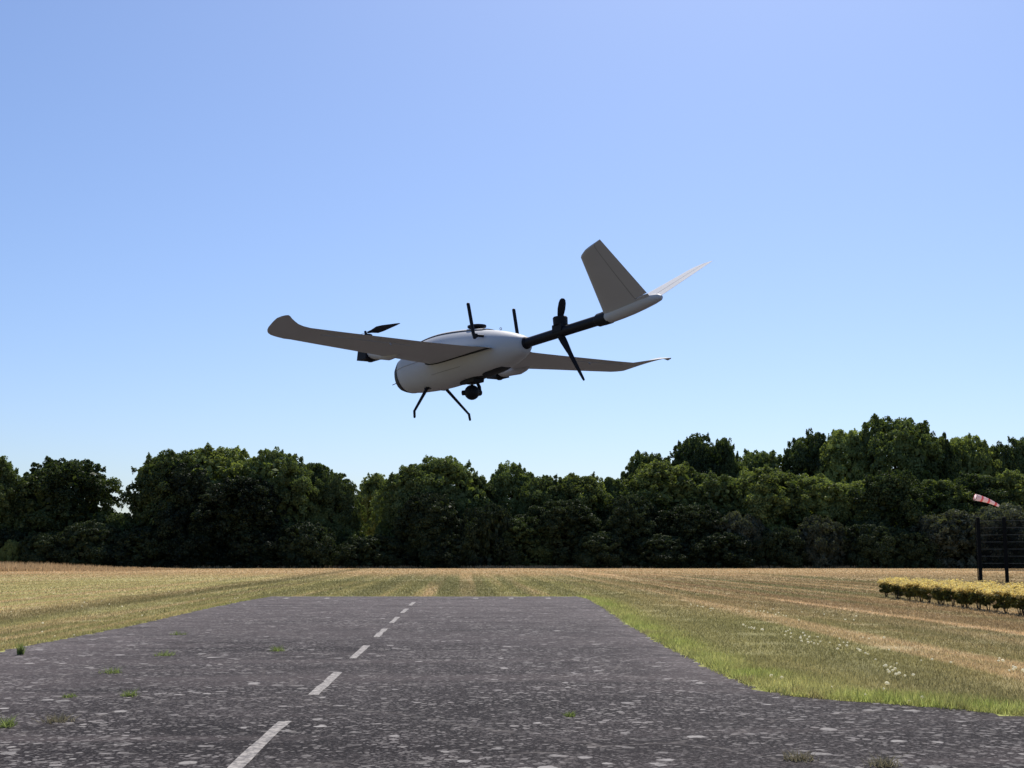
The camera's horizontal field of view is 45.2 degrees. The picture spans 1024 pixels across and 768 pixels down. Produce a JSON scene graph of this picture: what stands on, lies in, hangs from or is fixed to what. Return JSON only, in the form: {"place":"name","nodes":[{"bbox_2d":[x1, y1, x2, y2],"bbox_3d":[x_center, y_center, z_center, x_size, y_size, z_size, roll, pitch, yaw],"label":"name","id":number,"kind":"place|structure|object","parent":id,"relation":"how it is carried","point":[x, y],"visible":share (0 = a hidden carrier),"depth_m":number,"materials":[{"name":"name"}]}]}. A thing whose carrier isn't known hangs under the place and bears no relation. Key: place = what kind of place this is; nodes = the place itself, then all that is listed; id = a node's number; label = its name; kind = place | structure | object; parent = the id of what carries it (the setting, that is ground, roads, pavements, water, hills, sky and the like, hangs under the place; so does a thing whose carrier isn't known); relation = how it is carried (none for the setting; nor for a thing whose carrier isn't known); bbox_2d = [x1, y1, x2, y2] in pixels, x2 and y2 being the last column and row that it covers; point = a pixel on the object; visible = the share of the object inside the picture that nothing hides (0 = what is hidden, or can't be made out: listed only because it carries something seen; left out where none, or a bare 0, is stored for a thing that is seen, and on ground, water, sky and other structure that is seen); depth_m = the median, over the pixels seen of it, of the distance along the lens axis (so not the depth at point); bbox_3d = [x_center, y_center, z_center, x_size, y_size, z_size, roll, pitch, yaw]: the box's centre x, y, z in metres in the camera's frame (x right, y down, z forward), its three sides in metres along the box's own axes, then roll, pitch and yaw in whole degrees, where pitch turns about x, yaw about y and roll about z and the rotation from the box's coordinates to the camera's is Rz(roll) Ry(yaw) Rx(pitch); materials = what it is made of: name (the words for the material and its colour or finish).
{"place":"outdoors","nodes":[
{"label":"outdoors","id":0,"kind":"place"},
{"bbox_2d":[267,239,711,420],"bbox_3d":[0.038,-0.159,5.970,1.910,0.601,1.958,-2,-8,12],"label":"fixed wing drone","id":1,"kind":"object","parent":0,"point":[473,354],"visible":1,"depth_m":5.82,"materials":[{"name":"white plastic"}]},
{"bbox_2d":[0,560,997,571],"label":"tall dry grass","id":2,"kind":"structure","parent":0,"point":[18,566],"depth_m":135.77,"materials":[{"name":"plant"}]},
{"bbox_2d":[0,568,1023,715],"bbox_3d":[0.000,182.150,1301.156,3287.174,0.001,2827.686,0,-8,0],"label":"ground","id":3,"kind":"structure","parent":0,"point":[682,600],"depth_m":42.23,"materials":[{"name":"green plant"}]},
{"bbox_2d":[0,539,21,562],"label":"shrub","id":4,"kind":"object","parent":3,"relation":"on","point":[10,546],"visible":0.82,"depth_m":146.82,"materials":[{"name":"green plant"}]},
{"bbox_2d":[0,455,27,531],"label":"tree","id":5,"kind":"object","parent":3,"relation":"on","point":[10,477],"visible":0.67,"depth_m":154.12,"materials":[{"name":"green plant"}]},
{"bbox_2d":[0,528,27,556],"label":"shrub","id":6,"kind":"object","parent":3,"relation":"on","point":[8,534],"visible":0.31,"depth_m":149.21,"materials":[{"name":"green plant"}]},
{"bbox_2d":[12,531,63,564],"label":"shrub","id":7,"kind":"object","parent":3,"relation":"on","point":[39,547],"visible":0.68,"depth_m":146.19,"materials":[{"name":"green plant"}]},
{"bbox_2d":[9,456,123,561],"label":"tree","id":8,"kind":"object","parent":3,"relation":"on","point":[61,491],"visible":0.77,"depth_m":154.15,"materials":[{"name":"green plant"}]},
{"bbox_2d":[47,519,121,566],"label":"shrub","id":9,"kind":"object","parent":3,"relation":"on","point":[85,543],"visible":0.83,"depth_m":146.03,"materials":[{"name":"green plant"}]},
{"bbox_2d":[102,512,145,532],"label":"tree","id":10,"kind":"object","parent":3,"relation":"on","point":[118,520],"visible":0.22,"depth_m":154.46,"materials":[{"name":"green plant"}]},
{"bbox_2d":[99,526,175,567],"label":"shrub","id":11,"kind":"object","parent":3,"relation":"on","point":[136,546],"visible":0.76,"depth_m":145.25,"materials":[{"name":"green plant"}]},
{"bbox_2d":[119,448,199,555],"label":"tree","id":12,"kind":"object","parent":3,"relation":"on","point":[149,482],"visible":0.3,"depth_m":152.14,"materials":[{"name":"green plant"}]},
{"bbox_2d":[148,463,217,559],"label":"tree","id":13,"kind":"object","parent":3,"relation":"on","point":[170,518],"visible":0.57,"depth_m":149.71,"materials":[{"name":"green plant"}]},
{"bbox_2d":[149,442,278,527],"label":"tree","id":14,"kind":"object","parent":3,"relation":"on","point":[219,464],"visible":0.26,"depth_m":155.58,"materials":[{"name":"green plant"}]},
{"bbox_2d":[187,475,291,565],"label":"tree","id":15,"kind":"object","parent":3,"relation":"on","point":[264,501],"visible":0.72,"depth_m":148.02,"materials":[{"name":"green plant"}]},
{"bbox_2d":[232,446,321,531],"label":"tree","id":16,"kind":"object","parent":3,"relation":"on","point":[266,464],"visible":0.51,"depth_m":153.89,"materials":[{"name":"green plant"}]},
{"bbox_2d":[266,520,337,567],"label":"shrub","id":17,"kind":"object","parent":3,"relation":"on","point":[302,539],"visible":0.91,"depth_m":145.67,"materials":[{"name":"green plant"}]},
{"bbox_2d":[285,462,339,521],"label":"tree","id":18,"kind":"object","parent":3,"relation":"on","point":[317,469],"visible":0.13,"depth_m":157.78,"materials":[{"name":"green plant"}]},
{"bbox_2d":[296,469,367,549],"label":"tree","id":19,"kind":"object","parent":3,"relation":"on","point":[347,506],"visible":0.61,"depth_m":154.73,"materials":[{"name":"green plant"}]},
{"bbox_2d":[326,521,367,564],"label":"shrub","id":20,"kind":"object","parent":3,"relation":"on","point":[347,532],"visible":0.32,"depth_m":153.07,"materials":[{"name":"green plant"}]},
{"bbox_2d":[329,533,406,567],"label":"shrub","id":21,"kind":"object","parent":3,"relation":"on","point":[375,550],"visible":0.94,"depth_m":145.86,"materials":[{"name":"green plant"}]},
{"bbox_2d":[357,472,390,535],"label":"tree","id":22,"kind":"object","parent":3,"relation":"on","point":[369,488],"visible":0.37,"depth_m":183.36,"materials":[{"name":"green plant"}]},
{"bbox_2d":[366,463,440,536],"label":"tree","id":23,"kind":"object","parent":3,"relation":"on","point":[402,486],"visible":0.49,"depth_m":153.77,"materials":[{"name":"green plant"}]},
{"bbox_2d":[391,491,462,566],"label":"tree","id":24,"kind":"object","parent":3,"relation":"on","point":[438,512],"visible":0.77,"depth_m":147.60,"materials":[{"name":"green plant"}]},
{"bbox_2d":[400,530,478,567],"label":"shrub","id":25,"kind":"object","parent":3,"relation":"on","point":[446,549],"visible":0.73,"depth_m":145.19,"materials":[{"name":"green plant"}]},
{"bbox_2d":[415,455,490,520],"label":"tree","id":26,"kind":"object","parent":3,"relation":"on","point":[449,472],"visible":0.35,"depth_m":155.26,"materials":[{"name":"green plant"}]},
{"bbox_2d":[459,475,507,508],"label":"tree","id":27,"kind":"object","parent":3,"relation":"on","point":[489,489],"visible":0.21,"depth_m":157.79,"materials":[{"name":"green plant"}]},
{"bbox_2d":[453,501,522,567],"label":"tree","id":28,"kind":"object","parent":3,"relation":"on","point":[486,526],"visible":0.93,"depth_m":147.18,"materials":[{"name":"green plant"}]},
{"bbox_2d":[487,460,535,517],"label":"tree","id":29,"kind":"object","parent":3,"relation":"on","point":[509,480],"visible":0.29,"depth_m":159.51,"materials":[{"name":"green plant"}]},
{"bbox_2d":[0,596,1023,767],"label":"runway","id":30,"kind":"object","parent":3,"relation":"on","point":[463,682],"visible":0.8,"depth_m":13.38,"materials":[{"name":"grey asphalt"}]},
{"bbox_2d":[0,714,18,727],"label":"weed tuft","id":31,"kind":"object","parent":30,"relation":"on","point":[6,723],"visible":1,"depth_m":11.50,"materials":[{"name":"green plant"}]},
{"bbox_2d":[14,640,27,654],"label":"weed tuft","id":32,"kind":"object","parent":30,"relation":"on","point":[20,649],"visible":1,"depth_m":19.77,"materials":[{"name":"green plant"}]},
{"bbox_2d":[32,712,79,723],"bbox_3d":[-4.361,3.198,11.857,0.347,0.116,0.440,-7,-10,40],"label":"weed tuft","id":33,"kind":"object","parent":30,"relation":"on","point":[51,720],"visible":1,"depth_m":11.85,"materials":[{"name":"green plant"}]},
{"bbox_2d":[99,665,122,673],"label":"weed tuft","id":34,"kind":"object","parent":30,"relation":"on","point":[109,671],"visible":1,"depth_m":16.70,"materials":[{"name":"green plant"}]},
{"bbox_2d":[121,689,138,696],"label":"weed tuft","id":35,"kind":"object","parent":30,"relation":"on","point":[128,693],"visible":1,"depth_m":13.97,"materials":[{"name":"green plant"}]},
{"bbox_2d":[153,649,175,655],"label":"weed tuft","id":36,"kind":"object","parent":30,"relation":"on","point":[163,654],"visible":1,"depth_m":19.58,"materials":[{"name":"green plant"}]},
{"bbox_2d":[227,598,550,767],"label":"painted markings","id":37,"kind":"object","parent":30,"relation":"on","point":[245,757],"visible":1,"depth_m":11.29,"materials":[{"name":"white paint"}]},
{"bbox_2d":[561,711,575,716],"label":"weed tuft","id":38,"kind":"object","parent":30,"relation":"on","point":[571,714],"visible":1,"depth_m":12.22,"materials":[{"name":"green plant"}]},
{"bbox_2d":[781,747,818,762],"bbox_3d":[2.256,2.886,9.624,0.303,0.120,0.264,-2,-8,17],"label":"weed tuft","id":39,"kind":"object","parent":30,"relation":"on","point":[794,757],"visible":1,"depth_m":9.61,"materials":[{"name":"green plant"}]},
{"bbox_2d":[860,751,909,767],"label":"weed tuft","id":40,"kind":"object","parent":30,"relation":"on","point":[882,764],"visible":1,"depth_m":9.34,"materials":[{"name":"green plant"}]},
{"bbox_2d":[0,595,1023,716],"bbox_3d":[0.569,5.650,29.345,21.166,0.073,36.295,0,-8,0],"label":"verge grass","id":41,"kind":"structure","parent":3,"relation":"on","point":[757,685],"depth_m":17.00,"materials":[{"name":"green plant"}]},
{"bbox_2d":[501,516,557,566],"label":"tree","id":42,"kind":"object","parent":3,"relation":"on","point":[528,527],"visible":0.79,"depth_m":147.60,"materials":[{"name":"green plant"}]},
{"bbox_2d":[513,474,561,561],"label":"tree","id":43,"kind":"object","parent":3,"relation":"on","point":[536,491],"visible":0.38,"depth_m":155.46,"materials":[{"name":"green plant"}]},
{"bbox_2d":[516,499,605,566],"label":"tree","id":44,"kind":"object","parent":3,"relation":"on","point":[557,516],"visible":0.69,"depth_m":148.36,"materials":[{"name":"green plant"}]},
{"bbox_2d":[545,471,613,553],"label":"tree","id":45,"kind":"object","parent":3,"relation":"on","point":[587,491],"visible":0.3,"depth_m":154.10,"materials":[{"name":"green plant"}]},
{"bbox_2d":[563,531,638,567],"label":"shrub","id":46,"kind":"object","parent":3,"relation":"on","point":[608,549],"visible":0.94,"depth_m":145.20,"materials":[{"name":"green plant"}]},
{"bbox_2d":[593,476,625,516],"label":"tree","id":47,"kind":"object","parent":3,"relation":"on","point":[614,487],"visible":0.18,"depth_m":157.91,"materials":[{"name":"green plant"}]},
{"bbox_2d":[600,494,666,563],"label":"tree","id":48,"kind":"object","parent":3,"relation":"on","point":[622,518],"visible":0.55,"depth_m":149.66,"materials":[{"name":"green plant"}]},
{"bbox_2d":[620,450,670,485],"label":"tree","id":49,"kind":"object","parent":3,"relation":"on","point":[638,458],"visible":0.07,"depth_m":181.09,"materials":[{"name":"green plant"}]},
{"bbox_2d":[625,533,696,567],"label":"shrub","id":50,"kind":"object","parent":3,"relation":"on","point":[672,554],"visible":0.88,"depth_m":145.03,"materials":[{"name":"green plant"}]},
{"bbox_2d":[619,458,717,538],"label":"tree","id":51,"kind":"object","parent":3,"relation":"on","point":[658,484],"visible":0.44,"depth_m":155.97,"materials":[{"name":"green plant"}]},
{"bbox_2d":[640,504,734,565],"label":"tree","id":52,"kind":"object","parent":3,"relation":"on","point":[681,520],"visible":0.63,"depth_m":148.66,"materials":[{"name":"green plant"}]},
{"bbox_2d":[670,432,724,503],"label":"tree","id":53,"kind":"object","parent":3,"relation":"on","point":[698,454],"visible":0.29,"depth_m":182.06,"materials":[{"name":"green plant"}]},
{"bbox_2d":[675,470,746,533],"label":"tree","id":54,"kind":"object","parent":3,"relation":"on","point":[716,486],"visible":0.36,"depth_m":154.58,"materials":[{"name":"green plant"}]},
{"bbox_2d":[682,531,761,567],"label":"shrub","id":55,"kind":"object","parent":3,"relation":"on","point":[732,552],"visible":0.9,"depth_m":144.78,"materials":[{"name":"green plant"}]},
{"bbox_2d":[713,437,740,477],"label":"tree","id":56,"kind":"object","parent":3,"relation":"on","point":[725,448],"visible":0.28,"depth_m":184.88,"materials":[{"name":"green plant"}]},
{"bbox_2d":[705,510,769,567],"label":"shrub","id":57,"kind":"object","parent":3,"relation":"on","point":[751,528],"visible":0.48,"depth_m":147.76,"materials":[{"name":"green plant"}]},
{"bbox_2d":[727,448,792,477],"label":"tree","id":58,"kind":"object","parent":3,"relation":"on","point":[749,460],"visible":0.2,"depth_m":183.98,"materials":[{"name":"green plant"}]},
{"bbox_2d":[723,464,811,548],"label":"tree","id":59,"kind":"object","parent":3,"relation":"on","point":[761,487],"visible":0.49,"depth_m":152.88,"materials":[{"name":"green plant"}]},
{"bbox_2d":[752,525,811,567],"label":"shrub","id":60,"kind":"object","parent":3,"relation":"on","point":[787,555],"visible":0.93,"depth_m":145.75,"materials":[{"name":"green plant"}]},
{"bbox_2d":[766,472,851,529],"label":"tree","id":61,"kind":"object","parent":3,"relation":"on","point":[820,486],"visible":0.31,"depth_m":154.62,"materials":[{"name":"green plant"}]},
{"bbox_2d":[780,428,839,477],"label":"tree","id":62,"kind":"object","parent":3,"relation":"on","point":[801,456],"visible":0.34,"depth_m":180.15,"materials":[{"name":"green plant"}]},
{"bbox_2d":[796,514,851,567],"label":"shrub","id":63,"kind":"object","parent":3,"relation":"on","point":[822,547],"visible":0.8,"depth_m":146.28,"materials":[{"name":"green plant"}]},
{"bbox_2d":[808,428,881,483],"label":"tree","id":64,"kind":"object","parent":3,"relation":"on","point":[839,442],"visible":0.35,"depth_m":175.77,"materials":[{"name":"green plant"}]},
{"bbox_2d":[811,479,895,527],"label":"tree","id":65,"kind":"object","parent":3,"relation":"on","point":[843,485],"visible":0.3,"depth_m":154.58,"materials":[{"name":"green plant"}]},
{"bbox_2d":[838,520,910,567],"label":"shrub","id":66,"kind":"object","parent":3,"relation":"on","point":[869,541],"visible":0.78,"depth_m":145.78,"materials":[{"name":"green plant"}]},
{"bbox_2d":[876,578,893,596],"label":"hedge bush","id":67,"kind":"object","parent":3,"relation":"on","point":[883,584],"visible":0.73,"depth_m":46.20,"materials":[{"name":"green plant"}]},
{"bbox_2d":[844,469,935,532],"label":"tree","id":68,"kind":"object","parent":3,"relation":"on","point":[903,494],"visible":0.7,"depth_m":151.83,"materials":[{"name":"green plant"}]},
{"bbox_2d":[885,576,904,597],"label":"hedge bush","id":69,"kind":"object","parent":3,"relation":"on","point":[889,581],"visible":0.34,"depth_m":45.04,"materials":[{"name":"yellow plant"}]},
{"bbox_2d":[889,579,905,598],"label":"hedge bush","id":70,"kind":"object","parent":3,"relation":"on","point":[895,587],"visible":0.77,"depth_m":44.28,"materials":[{"name":"yellow plant"}]},
{"bbox_2d":[845,413,950,500],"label":"tree","id":71,"kind":"object","parent":3,"relation":"on","point":[898,444],"visible":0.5,"depth_m":172.47,"materials":[{"name":"green plant"}]},
{"bbox_2d":[899,581,910,599],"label":"hedge bush","id":72,"kind":"object","parent":3,"relation":"on","point":[903,589],"visible":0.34,"depth_m":43.23,"materials":[{"name":"green plant"}]},
{"bbox_2d":[874,528,948,567],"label":"shrub","id":73,"kind":"object","parent":3,"relation":"on","point":[908,550],"visible":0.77,"depth_m":144.38,"materials":[{"name":"green plant"}]},
{"bbox_2d":[904,579,923,600],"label":"hedge bush","id":74,"kind":"object","parent":3,"relation":"on","point":[909,592],"visible":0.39,"depth_m":42.55,"materials":[{"name":"green plant"}]},
{"bbox_2d":[909,579,931,601],"bbox_3d":[13.847,6.981,41.554,0.784,0.796,0.751,1,-8,-4],"label":"hedge bush","id":75,"kind":"object","parent":3,"relation":"on","point":[915,587],"visible":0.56,"depth_m":41.46,"materials":[{"name":"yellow plant"}]},
{"bbox_2d":[919,582,931,602],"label":"hedge bush","id":76,"kind":"object","parent":3,"relation":"on","point":[924,591],"visible":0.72,"depth_m":40.76,"materials":[{"name":"green plant"}]},
{"bbox_2d":[928,583,944,603],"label":"hedge bush","id":77,"kind":"object","parent":3,"relation":"on","point":[934,597],"visible":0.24,"depth_m":39.88,"materials":[{"name":"green plant"}]},
{"bbox_2d":[921,429,960,483],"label":"tree","id":78,"kind":"object","parent":3,"relation":"on","point":[944,442],"visible":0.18,"depth_m":173.87,"materials":[{"name":"green plant"}]},
{"bbox_2d":[903,478,980,560],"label":"tree","id":79,"kind":"object","parent":3,"relation":"on","point":[950,495],"visible":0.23,"depth_m":156.65,"materials":[{"name":"green plant"}]},
{"bbox_2d":[930,580,953,604],"bbox_3d":[13.720,6.646,39.174,0.752,0.804,0.781,-4,-9,29],"label":"hedge bush","id":80,"kind":"object","parent":3,"relation":"on","point":[937,593],"visible":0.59,"depth_m":39.06,"materials":[{"name":"green plant"}]},
{"bbox_2d":[940,582,963,604],"bbox_3d":[13.745,6.548,38.334,0.725,0.768,0.757,-1,-8,10],"label":"hedge bush","id":81,"kind":"object","parent":3,"relation":"on","point":[947,597],"visible":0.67,"depth_m":38.29,"materials":[{"name":"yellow plant"}]},
{"bbox_2d":[899,508,1010,567],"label":"shrub","id":82,"kind":"object","parent":3,"relation":"on","point":[950,531],"visible":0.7,"depth_m":144.94,"materials":[{"name":"green plant"}]},
{"bbox_2d":[952,585,963,606],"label":"hedge bush","id":83,"kind":"object","parent":3,"relation":"on","point":[958,601],"visible":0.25,"depth_m":37.47,"materials":[{"name":"green plant"}]},
{"bbox_2d":[954,584,974,608],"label":"hedge bush","id":84,"kind":"object","parent":3,"relation":"on","point":[964,594],"visible":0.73,"depth_m":36.66,"materials":[{"name":"green plant"}]},
{"bbox_2d":[943,433,1001,490],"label":"tree","id":85,"kind":"object","parent":3,"relation":"on","point":[972,460],"visible":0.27,"depth_m":175.72,"materials":[{"name":"green plant"}]},
{"bbox_2d":[963,582,989,608],"bbox_3d":[13.635,6.190,35.921,0.791,0.814,0.761,-7,-11,43],"label":"hedge bush","id":86,"kind":"object","parent":3,"relation":"on","point":[974,598],"visible":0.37,"depth_m":35.84,"materials":[{"name":"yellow plant"}]},
{"bbox_2d":[952,471,1015,513],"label":"tree","id":87,"kind":"object","parent":3,"relation":"on","point":[978,484],"visible":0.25,"depth_m":158.49,"materials":[{"name":"green plant"}]},
{"bbox_2d":[973,494,998,580],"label":"windsock","id":88,"kind":"object","parent":3,"relation":"on","point":[977,497],"visible":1,"depth_m":75.65,"materials":[{"name":"fabric"}]},
{"bbox_2d":[975,585,997,610],"bbox_3d":[13.633,6.134,35.220,0.722,0.733,0.692,-4,-9,25],"label":"hedge bush","id":89,"kind":"object","parent":3,"relation":"on","point":[979,591],"visible":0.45,"depth_m":35.15,"materials":[{"name":"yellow plant"}]},
{"bbox_2d":[976,580,997,586],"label":"hedge bush","id":90,"kind":"object","parent":3,"relation":"on","point":[994,582],"visible":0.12,"depth_m":41.75,"materials":[{"name":"yellow plant"}]},
{"bbox_2d":[957,529,1023,567],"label":"shrub","id":91,"kind":"object","parent":3,"relation":"on","point":[1013,542],"visible":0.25,"depth_m":143.60,"materials":[{"name":"green plant"}]},
{"bbox_2d":[983,589,1003,610],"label":"hedge bush","id":92,"kind":"object","parent":3,"relation":"on","point":[990,596],"visible":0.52,"depth_m":34.25,"materials":[{"name":"green plant"}]},
{"bbox_2d":[965,502,1023,567],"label":"tree","id":93,"kind":"object","parent":3,"relation":"on","point":[1008,511],"visible":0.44,"depth_m":146.69,"materials":[{"name":"green plant"}]},
{"bbox_2d":[976,517,1023,581],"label":"net fence","id":94,"kind":"object","parent":3,"relation":"on","point":[1004,551],"visible":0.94,"depth_m":71.59,"materials":[{"name":"black paint"}]},
{"bbox_2d":[977,441,1023,477],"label":"tree","id":95,"kind":"object","parent":3,"relation":"on","point":[1005,457],"visible":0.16,"depth_m":178.45,"materials":[{"name":"green plant"}]},
{"bbox_2d":[992,586,1014,612],"bbox_3d":[13.519,5.910,33.699,0.717,0.759,0.698,2,-8,-13],"label":"hedge bush","id":96,"kind":"object","parent":3,"relation":"on","point":[1005,605],"visible":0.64,"depth_m":33.59,"materials":[{"name":"green plant"}]},
{"bbox_2d":[985,468,1023,510],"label":"tree","id":97,"kind":"object","parent":3,"relation":"on","point":[1010,480],"visible":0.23,"depth_m":158.85,"materials":[{"name":"green plant"}]},
{"bbox_2d":[1003,436,1023,471],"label":"tree","id":98,"kind":"object","parent":3,"relation":"on","point":[1017,450],"visible":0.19,"depth_m":180.76,"materials":[{"name":"green plant"}]},
{"bbox_2d":[1005,585,1023,614],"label":"hedge bush","id":99,"kind":"object","parent":3,"relation":"on","point":[1010,598],"visible":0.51,"depth_m":32.74,"materials":[{"name":"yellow plant"}]},
{"bbox_2d":[1011,589,1023,614],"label":"hedge bush","id":100,"kind":"object","parent":3,"relation":"on","point":[1019,603],"visible":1,"depth_m":32.08,"materials":[{"name":"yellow plant"}]},
{"bbox_2d":[0,0,1023,515],"label":"sky","id":101,"kind":"structure","parent":0,"point":[180,179],"materials":[{"name":"blue"}]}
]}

